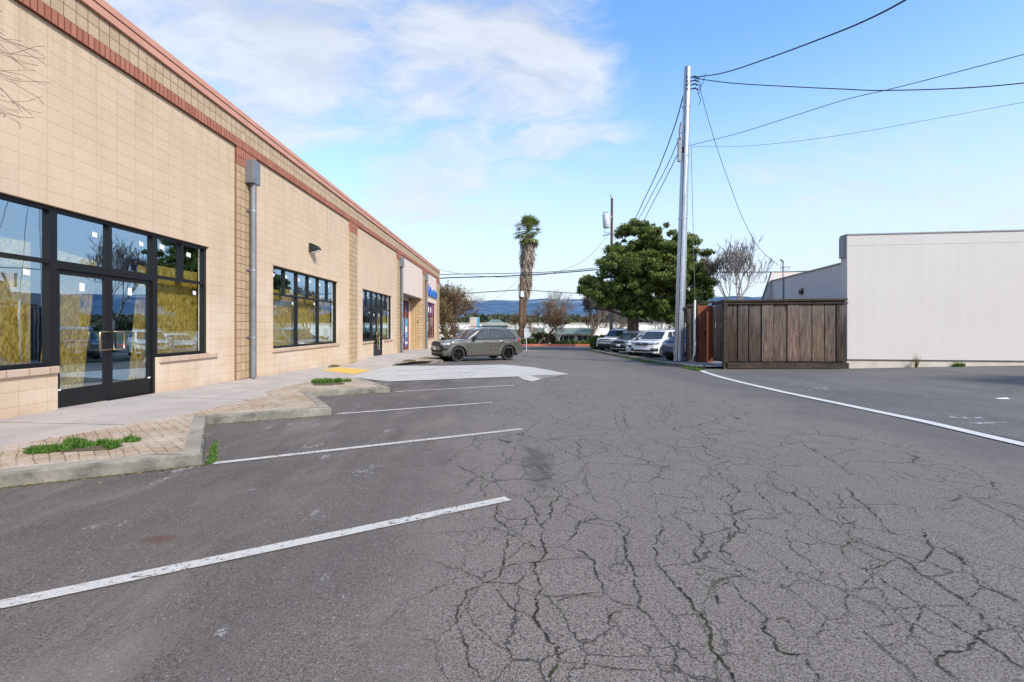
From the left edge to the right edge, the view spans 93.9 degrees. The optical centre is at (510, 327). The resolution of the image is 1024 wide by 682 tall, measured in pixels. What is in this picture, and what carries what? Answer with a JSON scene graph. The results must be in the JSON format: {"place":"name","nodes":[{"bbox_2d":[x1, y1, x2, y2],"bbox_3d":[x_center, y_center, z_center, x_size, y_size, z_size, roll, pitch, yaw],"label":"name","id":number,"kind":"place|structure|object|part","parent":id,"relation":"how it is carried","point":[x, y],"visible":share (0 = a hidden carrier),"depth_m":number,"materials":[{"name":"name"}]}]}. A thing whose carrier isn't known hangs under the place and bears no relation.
{"place":"outdoors","nodes":[
{"label":"outdoors","id":0,"kind":"place"},
{"bbox_2d":[0,348,431,446],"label":"sidewalk","id":1,"kind":"structure","parent":0,"point":[75,419],"depth_m":7.67,"materials":[{"name":"concrete"}]},
{"bbox_2d":[322,367,370,373],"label":"tactile paving","id":2,"kind":"structure","parent":1,"relation":"on","point":[347,370],"depth_m":16.49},
{"bbox_2d":[0,346,1023,681],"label":"parking lot","id":3,"kind":"structure","parent":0,"point":[378,604],"depth_m":2.86,"materials":[{"name":"asphalt"}]},
{"bbox_2d":[0,464,205,488],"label":"moss","id":4,"kind":"object","parent":3,"relation":"on","point":[101,476],"visible":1,"depth_m":4.24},
{"bbox_2d":[0,378,379,468],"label":"paver verge","id":5,"kind":"structure","parent":3,"relation":"on","point":[172,433],"depth_m":5.53,"materials":[{"name":"brick"}]},
{"bbox_2d":[0,11,47,128],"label":"bare tree","id":6,"kind":"object","parent":5,"relation":"on","point":[20,74],"visible":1,"depth_m":3.88,"materials":[{"name":"brown plant"}]},
{"bbox_2d":[24,444,123,451],"bbox_3d":[-4.474,1.221,4.873,0.978,0.008,0.398,0,0,0],"label":"soil patch","id":7,"kind":"object","parent":5,"relation":"on","point":[93,448],"visible":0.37,"depth_m":4.81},
{"bbox_2d":[21,433,140,454],"bbox_3d":[-4.352,1.177,4.896,0.853,0.129,0.551,0,0,-12],"label":"grass clump","id":8,"kind":"object","parent":5,"relation":"on","point":[69,443],"visible":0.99,"depth_m":4.84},
{"bbox_2d":[313,382,343,384],"bbox_3d":[-4.363,1.353,11.467,0.751,0.016,0.804,0,0,-20],"label":"soil patch","id":9,"kind":"object","parent":5,"relation":"on","point":[335,383],"visible":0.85,"depth_m":11.53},
{"bbox_2d":[311,377,351,382],"bbox_3d":[-4.475,1.299,11.835,0.945,0.172,0.687,0,0,0],"label":"grass clump","id":10,"kind":"object","parent":5,"relation":"on","point":[328,380],"visible":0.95,"depth_m":11.76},
{"bbox_2d":[0,378,389,487],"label":"kerb","id":11,"kind":"structure","parent":3,"relation":"on","point":[191,454],"depth_m":4.55,"materials":[{"name":"concrete"}]},
{"bbox_2d":[0,382,390,490],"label":"leaf litter","id":12,"kind":"object","parent":3,"relation":"on","point":[183,430],"visible":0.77,"depth_m":5.40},
{"bbox_2d":[205,440,218,464],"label":"kerb weeds","id":13,"kind":"object","parent":3,"relation":"on","point":[212,456],"visible":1,"depth_m":5.04,"materials":[{"name":"green plant"}]},
{"bbox_2d":[0,496,509,607],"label":"parking line","id":14,"kind":"object","parent":3,"relation":"on","point":[27,598],"visible":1,"depth_m":2.69,"materials":[{"name":"paint"}]},
{"bbox_2d":[208,414,331,424],"bbox_3d":[-3.585,1.391,7.205,1.751,0.035,0.066,0,0,-30],"label":"moss","id":15,"kind":"object","parent":3,"relation":"on","point":[264,420],"visible":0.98,"depth_m":7.13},
{"bbox_2d":[213,428,523,463],"bbox_3d":[-1.390,1.353,5.575,3.542,0.037,0.095,0,0,-30],"label":"parking line","id":16,"kind":"object","parent":3,"relation":"on","point":[236,460],"visible":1,"depth_m":5.37,"materials":[{"name":"paint"}]},
{"bbox_2d":[338,402,492,413],"bbox_3d":[-1.575,1.410,8.400,2.802,0.029,0.095,0,0,-29],"label":"parking line","id":17,"kind":"object","parent":3,"relation":"on","point":[410,408],"visible":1,"depth_m":8.29,"materials":[{"name":"paint"}]},
{"bbox_2d":[394,355,445,364],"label":"paver verge","id":18,"kind":"structure","parent":3,"relation":"on","point":[429,357],"depth_m":24.98,"materials":[{"name":"brick"}]},
{"bbox_2d":[392,356,451,365],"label":"kerb","id":19,"kind":"structure","parent":3,"relation":"on","point":[432,361],"depth_m":22.53,"materials":[{"name":"concrete"}]},
{"bbox_2d":[395,385,511,391],"bbox_3d":[-1.260,1.474,11.575,3.082,0.031,0.095,0,0,-28],"label":"parking line","id":20,"kind":"object","parent":3,"relation":"on","point":[451,388],"visible":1,"depth_m":11.50,"materials":[{"name":"paint"}]},
{"bbox_2d":[347,365,566,380],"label":"concrete slab","id":21,"kind":"structure","parent":3,"relation":"on","point":[390,373],"depth_m":16.17,"materials":[{"name":"concrete"}]},
{"bbox_2d":[439,279,485,338],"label":"bare tree","id":22,"kind":"object","parent":3,"relation":"on","point":[451,302],"visible":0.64,"depth_m":49.79,"materials":[{"name":"brown plant"}]},
{"bbox_2d":[470,317,479,328],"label":"monument sign","id":23,"kind":"object","parent":3,"relation":"on","point":[474,321],"visible":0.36,"depth_m":56.00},
{"bbox_2d":[431,326,521,361],"bbox_3d":[-1.813,0.847,25.742,4.860,1.812,2.312,0,0,-30],"label":"parked car","id":24,"kind":"object","parent":3,"relation":"on","point":[491,342],"visible":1,"depth_m":25.00,"materials":[{"name":"grey paint"}]},
{"bbox_3d":[-1.535,0.373,24.935,0.922,0.522,0.157,0,0,-30],"label":"side window","id":25,"kind":"part","parent":24,"relation":"part of","materials":[{"name":"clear glass"}]},
{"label":"side window","id":26,"kind":"part","parent":24,"relation":"part of","materials":[{"name":"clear glass"}]},
{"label":"side window","id":27,"kind":"part","parent":24,"relation":"part of","materials":[{"name":"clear glass"}]},
{"bbox_2d":[520,350,536,352],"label":"kerb","id":28,"kind":"structure","parent":3,"relation":"on","point":[527,351],"depth_m":37.87,"materials":[{"name":"concrete"}]},
{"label":"island top","id":29,"kind":"structure","parent":28,"relation":"on","visible":0},
{"bbox_2d":[524,327,528,350],"bbox_3d":[1.270,0.950,38.487,0.380,2.000,0.095,0,0,0],"label":"street sign","id":30,"kind":"object","parent":29,"relation":"on","point":[526,332],"visible":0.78,"depth_m":38.44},
{"bbox_2d":[580,296,613,335],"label":"bare tree","id":31,"kind":"object","parent":3,"relation":"on","point":[589,302],"visible":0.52,"depth_m":53.62,"materials":[{"name":"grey plant"}]},
{"bbox_2d":[618,356,665,364],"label":"kerb grass","id":32,"kind":"structure","parent":3,"relation":"on","point":[645,361],"depth_m":23.39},
{"bbox_2d":[582,348,705,368],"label":"kerb","id":33,"kind":"structure","parent":3,"relation":"on","point":[665,362],"depth_m":23.17,"materials":[{"name":"concrete"}]},
{"bbox_2d":[640,306,685,329],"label":"bare tree","id":34,"kind":"object","parent":3,"relation":"on","point":[669,326],"visible":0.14,"depth_m":51.77,"materials":[{"name":"grey plant"}]},
{"bbox_2d":[414,409,1023,681],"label":"asphalt cracks","id":35,"kind":"object","parent":3,"relation":"on","point":[701,614],"visible":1,"depth_m":2.28,"materials":[{"name":"asphalt"}]},
{"bbox_2d":[512,214,541,338],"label":"palm tree","id":36,"kind":"object","parent":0,"point":[527,249],"visible":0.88,"depth_m":61.52,"materials":[{"name":"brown plant"}]},
{"bbox_2d":[105,0,1023,300],"label":"sky","id":37,"kind":"structure","parent":0,"point":[449,123],"materials":[{"name":"blue"}]},
{"bbox_2d":[453,296,761,317],"bbox_3d":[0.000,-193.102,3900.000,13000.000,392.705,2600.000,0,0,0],"label":"hills","id":38,"kind":"structure","parent":0,"point":[505,307],"depth_m":3988.06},
{"bbox_2d":[588,348,668,360],"bbox_3d":[7.387,1.844,34.200,0.908,0.584,29.203,0,0,0],"label":"planting bed","id":39,"kind":"object","parent":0,"point":[633,355],"visible":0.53,"depth_m":28.29,"materials":[{"name":"soil"}]},
{"bbox_2d":[666,361,721,366],"bbox_3d":[8.750,1.562,20.575,3.300,0.081,4.050,0,0,0],"label":"concrete pad","id":40,"kind":"object","parent":39,"relation":"on","point":[713,364],"visible":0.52,"depth_m":20.66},
{"bbox_2d":[674,66,705,361],"bbox_3d":[8.279,-5.204,22.163,1.402,13.760,0.492,0,0,4],"label":"utility pole","id":41,"kind":"object","parent":40,"relation":"on","point":[683,159],"visible":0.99,"depth_m":22.04,"materials":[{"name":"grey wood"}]},
{"bbox_2d":[614,97,682,239],"bbox_3d":[9.447,-9.754,34.319,0.758,2.555,24.391,0,0,5],"label":"overhead wire","id":42,"kind":"object","parent":41,"relation":"attached to","point":[662,158],"visible":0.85,"depth_m":28.29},
{"bbox_2d":[624,132,681,238],"bbox_3d":[9.324,-8.247,34.372,0.702,1.620,24.498,0,0,5],"label":"overhead wire","id":43,"kind":"object","parent":41,"relation":"attached to","point":[656,185],"visible":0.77,"depth_m":28.74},
{"bbox_2d":[699,85,777,264],"bbox_3d":[11.114,-7.177,23.309,5.553,8.031,0.269,0,0,-26],"label":"overhead wire","id":44,"kind":"object","parent":41,"relation":"attached to","point":[727,177],"visible":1,"depth_m":23.14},
{"bbox_2d":[692,0,905,77],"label":"overhead wire","id":45,"kind":"object","parent":41,"relation":"attached to","point":[902,1],"visible":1,"depth_m":13.48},
{"bbox_2d":[689,54,1023,145],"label":"overhead wire","id":46,"kind":"object","parent":41,"relation":"attached to","point":[870,93],"visible":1,"depth_m":15.57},
{"bbox_2d":[692,102,1022,146],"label":"overhead wire","id":47,"kind":"object","parent":41,"relation":"attached to","point":[858,132],"visible":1,"depth_m":19.94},
{"bbox_2d":[694,78,1023,90],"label":"overhead wire","id":48,"kind":"object","parent":41,"relation":"attached to","point":[865,90],"visible":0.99,"depth_m":18.29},
{"bbox_2d":[691,146,695,361],"bbox_3d":[8.275,-3.409,21.618,0.184,9.919,0.992,0,0,20],"label":"guy wire","id":49,"kind":"object","parent":40,"relation":"on","point":[694,334],"visible":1,"depth_m":21.19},
{"bbox_2d":[597,349,721,367],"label":"car lot","id":50,"kind":"structure","parent":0,"point":[649,356],"depth_m":30.43,"materials":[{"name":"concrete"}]},
{"bbox_2d":[588,334,609,349],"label":"hedge","id":51,"kind":"object","parent":50,"relation":"on","point":[592,340],"visible":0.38,"depth_m":45.73,"materials":[{"name":"green plant"}]},
{"bbox_2d":[602,195,612,349],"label":"utility pole","id":52,"kind":"object","parent":50,"relation":"on","point":[606,220],"visible":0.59,"depth_m":46.78,"materials":[{"name":"brown wood"}]},
{"bbox_2d":[440,268,594,274],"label":"overhead wire","id":53,"kind":"object","parent":52,"relation":"attached to","point":[514,273],"visible":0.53,"depth_m":46.97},
{"bbox_2d":[440,269,597,278],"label":"overhead wire","id":54,"kind":"object","parent":52,"relation":"attached to","point":[519,275],"visible":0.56,"depth_m":46.96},
{"bbox_2d":[435,237,606,277],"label":"overhead wire","id":55,"kind":"object","parent":52,"relation":"attached to","point":[522,277],"visible":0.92,"depth_m":43.31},
{"bbox_2d":[631,156,676,245],"bbox_3d":[9.313,-7.096,34.363,0.875,2.114,24.502,0,0,5],"label":"overhead wire","id":56,"kind":"object","parent":52,"relation":"attached to","point":[657,194],"visible":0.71,"depth_m":28.01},
{"bbox_2d":[723,271,804,272],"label":"overhead wire","id":57,"kind":"object","parent":52,"relation":"attached to","point":[778,271],"visible":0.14,"depth_m":46.98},
{"bbox_2d":[596,328,639,350],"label":"parked car","id":58,"kind":"object","parent":50,"relation":"on","point":[603,344],"visible":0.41,"depth_m":42.23,"materials":[{"name":"white paint"}]},
{"bbox_2d":[610,330,648,352],"bbox_3d":[9.613,1.109,37.213,4.638,1.752,2.238,0,0,-45],"label":"parked car","id":59,"kind":"object","parent":50,"relation":"on","point":[618,344],"visible":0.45,"depth_m":36.16,"materials":[{"name":"grey paint"}]},
{"bbox_2d":[626,333,654,355],"bbox_3d":[9.895,1.156,33.594,4.590,1.512,2.182,0,0,-45],"label":"parked car","id":60,"kind":"object","parent":50,"relation":"on","point":[628,347],"visible":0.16,"depth_m":32.56,"materials":[{"name":"white paint"}]},
{"bbox_2d":[631,329,674,357],"bbox_3d":[9.518,0.965,30.517,2.182,1.772,4.625,0,0,45],"label":"parked car","id":61,"kind":"object","parent":50,"relation":"on","point":[649,342],"visible":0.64,"depth_m":29.21,"materials":[{"name":"white paint"}]},
{"bbox_2d":[662,327,715,359],"bbox_3d":[10.204,0.835,26.054,5.040,1.852,2.330,0,0,-45],"label":"parked car","id":62,"kind":"object","parent":50,"relation":"on","point":[668,348],"visible":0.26,"depth_m":24.77,"materials":[{"name":"blue paint"}]},
{"bbox_2d":[682,366,703,370],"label":"kerb grass","id":63,"kind":"structure","parent":50,"relation":"on","point":[693,368],"depth_m":18.10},
{"bbox_2d":[699,233,773,299],"bbox_3d":[18.612,-2.836,39.507,4.849,9.778,7.446,0,0,45],"label":"bare tree","id":64,"kind":"object","parent":50,"relation":"on","point":[735,266],"visible":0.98,"depth_m":38.97,"materials":[{"name":"grey plant"}]},
{"bbox_2d":[686,298,848,368],"bbox_3d":[10.538,0.240,21.510,5.006,2.920,6.180,0,0,0],"label":"wood enclosure","id":65,"kind":"object","parent":50,"relation":"on","point":[787,333],"visible":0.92,"depth_m":18.54,"materials":[{"name":"brown wood"}]},
{"bbox_2d":[704,365,1023,440],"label":"side lot","id":66,"kind":"structure","parent":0,"point":[942,394],"depth_m":11.32,"materials":[{"name":"asphalt"}]},
{"bbox_2d":[701,370,1023,445],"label":"edge line","id":67,"kind":"object","parent":66,"relation":"on","point":[960,429],"visible":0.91,"depth_m":7.43,"materials":[{"name":"paint"}]},
{"bbox_2d":[913,356,919,367],"bbox_3d":[15.406,1.250,18.116,0.296,0.740,0.283,0,0,-43],"label":"wall weed","id":68,"kind":"object","parent":66,"relation":"on","point":[916,364],"depth_m":18.13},
{"bbox_2d":[953,362,965,366],"bbox_3d":[16.893,1.384,18.007,0.562,0.273,0.342,0,0,0],"label":"wall weed","id":69,"kind":"object","parent":66,"relation":"on","point":[961,364],"depth_m":17.96,"materials":[{"name":"green plant"}]},
{"bbox_3d":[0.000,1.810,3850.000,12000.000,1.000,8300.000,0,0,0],"label":"ground","id":70,"kind":"structure","parent":0,"visible":0},
{"bbox_2d":[0,0,439,418],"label":"commercial building","id":71,"kind":"structure","parent":70,"relation":"on","point":[127,150],"depth_m":10.08,"materials":[{"name":"beige brick"}]},
{"bbox_2d":[0,237,30,364],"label":"strand board","id":72,"kind":"object","parent":71,"relation":"in","point":[15,314],"visible":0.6,"depth_m":6.74,"materials":[{"name":"wood"}]},
{"bbox_2d":[0,193,59,378],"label":"window","id":73,"kind":"structure","parent":71,"relation":"in","point":[46,366],"depth_m":7.00,"materials":[{"name":"black metal"}]},
{"bbox_2d":[40,250,95,388],"bbox_3d":[-7.020,0.055,7.571,0.015,2.440,0.750,0,-7,0],"label":"strand board","id":74,"kind":"object","parent":71,"relation":"in","point":[75,308],"visible":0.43,"depth_m":7.67,"materials":[{"name":"wood"}]},
{"bbox_2d":[57,269,110,407],"bbox_3d":[-6.771,0.175,7.593,0.123,2.097,0.949,0,0,0],"label":"door","id":75,"kind":"structure","parent":71,"relation":"in","point":[68,397],"depth_m":7.75,"materials":[{"name":"black metal"}]},
{"bbox_2d":[53,207,154,277],"bbox_3d":[-6.810,-1.360,8.070,0.110,0.840,2.020,0,0,0],"label":"window","id":76,"kind":"structure","parent":71,"relation":"in","point":[107,226],"depth_m":8.04,"materials":[{"name":"black metal"}]},
{"bbox_2d":[109,276,150,399],"bbox_3d":[-6.771,0.175,8.547,0.123,2.097,0.949,0,0,0],"label":"door","id":77,"kind":"structure","parent":71,"relation":"in","point":[120,389],"depth_m":8.51,"materials":[{"name":"black metal"}]},
{"bbox_2d":[129,265,146,379],"bbox_3d":[-7.050,0.043,9.175,0.015,2.420,0.500,0,-6,0],"label":"strand board","id":78,"kind":"object","parent":71,"relation":"in","point":[137,369],"visible":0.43,"depth_m":9.07,"materials":[{"name":"wood"}]},
{"bbox_2d":[157,266,196,353],"bbox_3d":[-6.980,0.005,10.000,0.015,2.450,1.240,0,0,0],"label":"strand board","id":79,"kind":"object","parent":71,"relation":"in","point":[176,316],"visible":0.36,"depth_m":9.94,"materials":[{"name":"wood"}]},
{"bbox_2d":[155,234,217,362],"bbox_3d":[-6.782,-0.552,9.970,0.275,2.455,1.780,0,0,0],"label":"window","id":80,"kind":"structure","parent":71,"relation":"in","point":[171,357],"depth_m":9.99,"materials":[{"name":"black metal"}]},
{"bbox_2d":[273,289,279,345],"bbox_3d":[-7.000,0.090,13.900,0.015,2.420,1.200,0,0,0],"label":"strand board","id":81,"kind":"object","parent":71,"relation":"in","point":[276,320],"visible":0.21,"depth_m":14.27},
{"bbox_2d":[279,288,293,345],"bbox_3d":[-7.020,0.050,15.110,0.015,2.500,1.180,0,0,0],"label":"strand board","id":82,"kind":"object","parent":71,"relation":"in","point":[286,322],"visible":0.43,"depth_m":15.02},
{"bbox_2d":[298,295,312,343],"bbox_3d":[-7.000,0.110,16.310,0.015,2.380,1.180,0,0,0],"label":"strand board","id":83,"kind":"object","parent":71,"relation":"in","point":[305,321],"visible":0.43,"depth_m":16.29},
{"bbox_2d":[272,266,339,351],"bbox_3d":[-6.782,-0.527,16.010,0.275,2.465,5.220,0,0,0],"label":"window","id":84,"kind":"structure","parent":71,"relation":"in","point":[322,344],"depth_m":15.95,"materials":[{"name":"black metal"}]},
{"bbox_2d":[312,295,329,342],"bbox_3d":[-7.020,0.075,17.735,0.015,2.450,1.630,0,0,0],"label":"strand board","id":85,"kind":"object","parent":71,"relation":"in","point":[324,321],"visible":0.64,"depth_m":17.91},
{"bbox_2d":[362,289,373,343],"bbox_3d":[-6.782,-0.497,22.400,0.275,2.505,1.800,0,0,0],"label":"window","id":86,"kind":"structure","parent":71,"relation":"in","point":[365,291],"depth_m":23.04,"materials":[{"name":"black metal"}]},
{"bbox_2d":[372,310,377,355],"bbox_3d":[-6.771,0.282,23.790,0.123,2.271,0.864,0,0,0],"label":"door","id":87,"kind":"structure","parent":71,"relation":"in","point":[374,351],"depth_m":24.14,"materials":[{"name":"black metal"}]},
{"bbox_2d":[372,292,381,309],"bbox_3d":[-6.810,-1.335,24.225,0.110,0.830,1.850,0,0,0],"label":"window","id":88,"kind":"structure","parent":71,"relation":"in","point":[375,293],"depth_m":24.24,"materials":[{"name":"black metal"}]},
{"bbox_2d":[377,311,380,354],"bbox_3d":[-6.771,0.282,24.660,0.123,2.271,0.864,0,0,0],"label":"door","id":89,"kind":"structure","parent":71,"relation":"in","point":[379,350],"depth_m":24.97,"materials":[{"name":"black metal"}]},
{"bbox_2d":[377,310,385,349],"bbox_3d":[-7.000,0.250,25.975,0.015,2.400,1.750,0,0,0],"label":"strand board","id":90,"kind":"object","parent":71,"relation":"in","point":[384,324],"visible":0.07,"depth_m":25.48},
{"bbox_2d":[382,294,392,341],"bbox_3d":[-6.782,-0.497,26.075,0.275,2.505,1.850,0,0,0],"label":"window","id":91,"kind":"structure","parent":71,"relation":"in","point":[385,296],"depth_m":26.65,"materials":[{"name":"black metal"}]},
{"bbox_2d":[403,300,408,349],"bbox_3d":[-7.620,-0.150,34.250,0.110,3.600,2.500,0,0,0],"label":"window","id":92,"kind":"structure","parent":71,"relation":"in","point":[405,303],"depth_m":34.64,"materials":[{"name":"blue glass"}]},
{"bbox_2d":[428,302,435,339],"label":"window","id":93,"kind":"structure","parent":71,"relation":"in","point":[430,305],"depth_m":40.61,"materials":[{"name":"purple metal"}]},
{"bbox_2d":[439,332,457,338],"bbox_3d":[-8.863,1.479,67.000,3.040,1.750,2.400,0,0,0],"label":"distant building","id":94,"kind":"structure","parent":70,"relation":"on","point":[440,335],"depth_m":66.00,"materials":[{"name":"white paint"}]},
{"bbox_2d":[507,311,538,332],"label":"bare tree","id":95,"kind":"object","parent":70,"relation":"on","point":[515,319],"visible":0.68,"depth_m":80.16,"materials":[{"name":"brown plant"}]},
{"bbox_2d":[521,344,589,345],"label":"red kerb","id":96,"kind":"structure","parent":70,"relation":"on","point":[556,344],"depth_m":56.90,"materials":[{"name":"paint"}]},
{"bbox_2d":[540,290,577,340],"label":"bare tree","id":97,"kind":"object","parent":70,"relation":"on","point":[564,303],"visible":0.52,"depth_m":74.53,"materials":[{"name":"brown plant"}]},
{"bbox_2d":[439,319,715,340],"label":"office building","id":98,"kind":"structure","parent":70,"relation":"on","point":[577,331],"depth_m":84.00,"materials":[{"name":"white paint"}]},
{"bbox_2d":[560,336,574,340],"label":"window","id":99,"kind":"structure","parent":98,"relation":"in","point":[570,338],"depth_m":83.92,"materials":[{"name":"glass"}]},
{"bbox_2d":[577,336,589,340],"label":"window","id":100,"kind":"structure","parent":98,"relation":"in","point":[579,338],"depth_m":83.92,"materials":[{"name":"glass"}]},
{"bbox_2d":[439,312,715,322],"bbox_3d":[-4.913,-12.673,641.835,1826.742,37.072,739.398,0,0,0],"label":"woodland","id":101,"kind":"object","parent":70,"relation":"on","point":[501,317],"visible":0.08,"depth_m":382.27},
{"bbox_2d":[581,313,607,337],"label":"bare tree","id":102,"kind":"object","parent":70,"relation":"on","point":[586,319],"visible":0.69,"depth_m":79.18,"materials":[{"name":"brown plant"}]},
{"bbox_2d":[576,218,719,330],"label":"evergreen tree","id":103,"kind":"object","parent":70,"relation":"on","point":[642,269],"visible":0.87,"depth_m":40.81,"materials":[{"name":"green plant"}]},
{"bbox_2d":[761,229,1023,367],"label":"warehouse building","id":104,"kind":"structure","parent":70,"relation":"on","point":[940,299],"depth_m":18.22,"materials":[{"name":"white"}]},
{"label":"planting strip","id":105,"kind":"structure","parent":0,"visible":0},
{"bbox_2d":[518,276,523,337],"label":"utility pole","id":106,"kind":"object","parent":105,"relation":"on","point":[520,329],"visible":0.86,"depth_m":59.79,"materials":[{"name":"brown wood"}]},
{"bbox_2d":[465,290,515,293],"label":"overhead wire","id":107,"kind":"object","parent":106,"relation":"attached to","point":[491,291],"visible":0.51,"depth_m":59.96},
{"bbox_2d":[527,290,750,297],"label":"overhead wire","id":108,"kind":"object","parent":106,"relation":"attached to","point":[579,293],"visible":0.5,"depth_m":59.96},
{"bbox_2d":[521,337,536,343],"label":"shrub","id":109,"kind":"object","parent":105,"relation":"on","point":[523,341],"visible":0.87,"depth_m":58.77,"materials":[{"name":"green plant"}]},
{"bbox_2d":[531,332,545,343],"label":"shrub","id":110,"kind":"object","parent":105,"relation":"on","point":[538,336],"visible":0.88,"depth_m":58.72,"materials":[{"name":"green plant"}]},
{"bbox_2d":[541,333,556,343],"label":"shrub","id":111,"kind":"object","parent":105,"relation":"on","point":[552,340],"visible":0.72,"depth_m":58.87,"materials":[{"name":"green plant"}]},
{"bbox_2d":[531,301,570,343],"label":"bare tree","id":112,"kind":"object","parent":105,"relation":"on","point":[554,322],"visible":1,"depth_m":57.50,"materials":[{"name":"brown plant"}]},
{"bbox_2d":[555,340,568,343],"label":"shrub","id":113,"kind":"object","parent":105,"relation":"on","point":[562,342],"visible":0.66,"depth_m":58.89,"materials":[{"name":"green plant"}]},
{"bbox_2d":[567,340,582,343],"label":"shrub","id":114,"kind":"object","parent":105,"relation":"on","point":[575,342],"visible":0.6,"depth_m":58.81,"materials":[{"name":"green plant"}]},
{"bbox_2d":[581,339,589,343],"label":"shrub","id":115,"kind":"object","parent":105,"relation":"on","point":[585,342],"visible":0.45,"depth_m":58.94,"materials":[{"name":"green plant"}]},
{"bbox_2d":[597,309,627,327],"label":"bare tree","id":116,"kind":"object","parent":105,"relation":"on","point":[623,322],"visible":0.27,"depth_m":56.60,"materials":[{"name":"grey plant"}]}
]}

